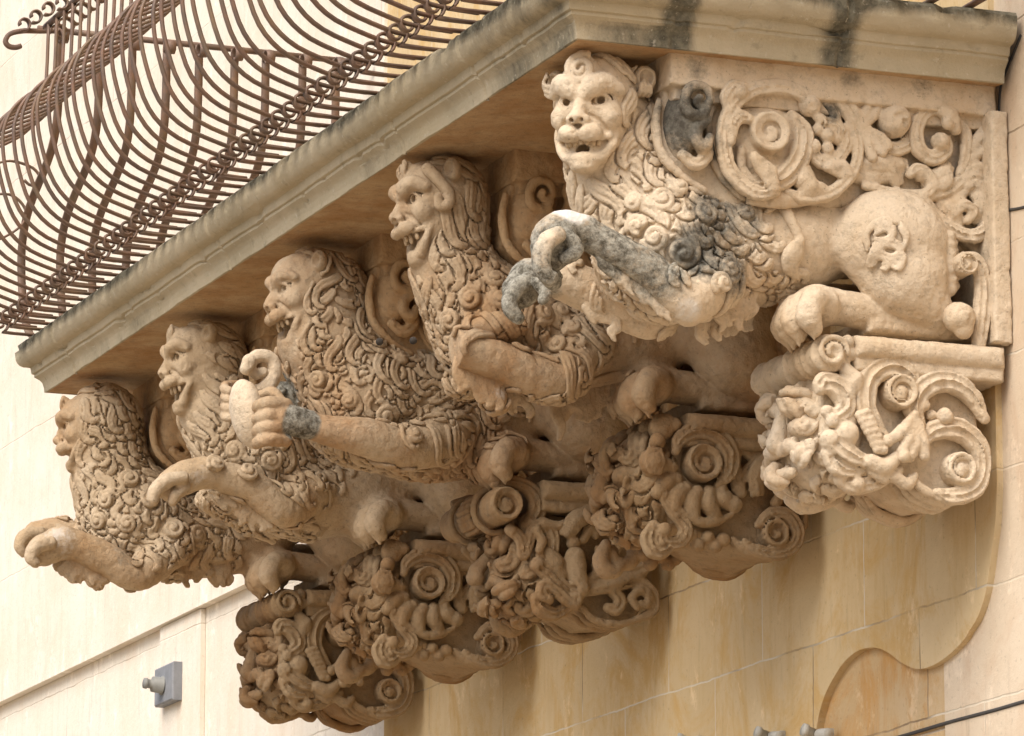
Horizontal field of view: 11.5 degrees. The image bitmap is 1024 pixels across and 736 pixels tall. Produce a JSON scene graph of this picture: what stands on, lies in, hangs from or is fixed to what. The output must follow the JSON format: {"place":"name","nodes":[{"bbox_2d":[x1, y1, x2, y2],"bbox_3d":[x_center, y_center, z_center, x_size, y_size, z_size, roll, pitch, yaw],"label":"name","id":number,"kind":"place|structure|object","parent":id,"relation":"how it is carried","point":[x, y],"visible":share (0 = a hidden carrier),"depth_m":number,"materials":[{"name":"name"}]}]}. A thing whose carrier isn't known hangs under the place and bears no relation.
{"place":"outdoors","nodes":[
{"label":"outdoors","id":0,"kind":"place"},
{"bbox_2d":[0,0,1023,735],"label":"palazzo facade","id":1,"kind":"structure","parent":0,"point":[854,622],"depth_m":11.08,"materials":[{"name":"stone"}]},
{"bbox_2d":[142,661,181,707],"bbox_3d":[-0.945,0.845,13.647,0.081,0.103,0.160,5,-13,-21],"label":"switch box","id":2,"kind":"object","parent":1,"relation":"attached to","point":[164,684],"visible":1,"depth_m":13.63,"materials":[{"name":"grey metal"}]},
{"bbox_2d":[14,382,389,600],"bbox_3d":[-0.676,0.304,11.858,1.030,0.508,0.360,5,-13,-21],"label":"stone lion","id":3,"kind":"object","parent":1,"relation":"attached to","point":[120,531],"visible":0.81,"depth_m":11.70},
{"bbox_2d":[147,320,483,551],"bbox_3d":[-0.384,0.163,11.209,0.969,0.498,0.370,5,-13,-21],"label":"stone lion","id":4,"kind":"object","parent":1,"relation":"attached to","point":[301,490],"visible":0.73,"depth_m":11.07},
{"bbox_2d":[234,589,414,732],"bbox_3d":[-0.438,0.687,11.881,0.410,0.301,0.309,5,-13,-21],"label":"scroll console","id":5,"kind":"object","parent":1,"relation":"attached to","point":[288,648],"visible":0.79,"depth_m":11.76,"materials":[{"name":"stone"}]},
{"bbox_2d":[132,374,408,539],"bbox_3d":[-0.552,0.296,11.918,0.678,0.510,0.328,5,-13,-21],"label":"foliate bracket","id":6,"kind":"object","parent":5,"relation":"on","point":[167,446],"visible":0.09,"depth_m":11.75,"materials":[{"name":"stone"}]},
{"bbox_2d":[325,539,521,683],"bbox_3d":[-0.190,0.542,11.221,0.441,0.289,0.314,5,-13,-21],"label":"scroll console","id":7,"kind":"object","parent":1,"relation":"attached to","point":[392,604],"visible":0.89,"depth_m":11.10,"materials":[{"name":"stone"}]},
{"bbox_2d":[232,309,535,490],"bbox_3d":[-0.290,0.159,11.261,0.678,0.510,0.328,5,-13,-21],"label":"foliate bracket","id":8,"kind":"object","parent":7,"relation":"on","point":[254,331],"visible":0.02,"depth_m":11.11,"materials":[{"name":"stone"}]},
{"bbox_2d":[220,246,633,490],"bbox_3d":[-0.123,0.021,10.527,0.989,0.497,0.361,5,-13,-21],"label":"stone lion","id":9,"kind":"object","parent":1,"relation":"attached to","point":[350,393],"visible":0.78,"depth_m":10.37},
{"bbox_2d":[229,349,281,448],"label":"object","id":10,"kind":"object","parent":9,"relation":"attached to","point":[244,395],"visible":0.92,"depth_m":10.28,"materials":[{"name":"stone"}]},
{"bbox_2d":[440,475,659,644],"bbox_3d":[0.090,0.400,10.539,0.426,0.304,0.311,5,-13,-21],"label":"scroll console","id":11,"kind":"object","parent":1,"relation":"attached to","point":[530,553],"visible":0.88,"depth_m":10.42,"materials":[{"name":"stone"}]},
{"bbox_2d":[346,233,677,424],"bbox_3d":[-0.017,0.015,10.577,0.678,0.510,0.328,5,-13,-21],"label":"foliate bracket","id":12,"kind":"object","parent":11,"relation":"on","point":[393,314],"visible":0.17,"depth_m":10.40,"materials":[{"name":"stone"}]},
{"bbox_2d":[388,154,782,440],"bbox_3d":[0.186,-0.112,9.857,0.909,0.548,0.356,5,-13,-21],"label":"stone lion","id":13,"kind":"object","parent":1,"relation":"attached to","point":[563,361],"visible":0.81,"depth_m":9.69},
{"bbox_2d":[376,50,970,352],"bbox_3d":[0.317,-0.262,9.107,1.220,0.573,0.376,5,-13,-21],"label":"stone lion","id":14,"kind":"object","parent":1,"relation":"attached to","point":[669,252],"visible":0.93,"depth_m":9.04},
{"bbox_2d":[583,413,807,580],"bbox_3d":[0.355,0.256,9.853,0.441,0.289,0.314,5,-13,-21],"label":"scroll console","id":15,"kind":"object","parent":1,"relation":"attached to","point":[692,491],"visible":0.95,"depth_m":9.74,"materials":[{"name":"stone"}]},
{"bbox_2d":[479,149,829,354],"bbox_3d":[0.256,-0.128,9.894,0.678,0.510,0.328,5,-13,-21],"label":"foliate bracket","id":16,"kind":"object","parent":15,"relation":"on","point":[526,190],"visible":0.11,"depth_m":9.73,"materials":[{"name":"stone"}]},
{"bbox_2d":[753,726,785,735],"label":"cable clamp","id":17,"kind":"object","parent":1,"relation":"attached to","point":[759,731],"visible":1,"depth_m":9.93,"materials":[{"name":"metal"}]},
{"bbox_2d":[800,723,833,735],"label":"cable clamp","id":18,"kind":"object","parent":1,"relation":"attached to","point":[806,729],"visible":1,"depth_m":9.72,"materials":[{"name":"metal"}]},
{"bbox_2d":[750,334,1004,527],"bbox_3d":[0.643,0.120,9.173,0.410,0.301,0.309,5,-13,-21],"label":"scroll console","id":19,"kind":"object","parent":1,"relation":"attached to","point":[885,431],"visible":1,"depth_m":9.07,"materials":[{"name":"stone"}]},
{"bbox_2d":[647,53,1011,347],"bbox_3d":[0.529,-0.271,9.210,0.678,0.510,0.328,5,-13,-21],"label":"foliate bracket","id":20,"kind":"object","parent":19,"relation":"on","point":[768,135],"visible":0.79,"depth_m":9.14,"materials":[{"name":"stone"}]},
{"bbox_2d":[15,0,1016,394],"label":"balcony slab","id":21,"kind":"structure","parent":20,"relation":"on","point":[475,94],"depth_m":9.61,"materials":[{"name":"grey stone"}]},
{"bbox_2d":[0,0,985,337],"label":"iron railing","id":22,"kind":"object","parent":21,"relation":"on","point":[56,88],"visible":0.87,"depth_m":10.76,"materials":[{"name":"brown metal"}]}
]}

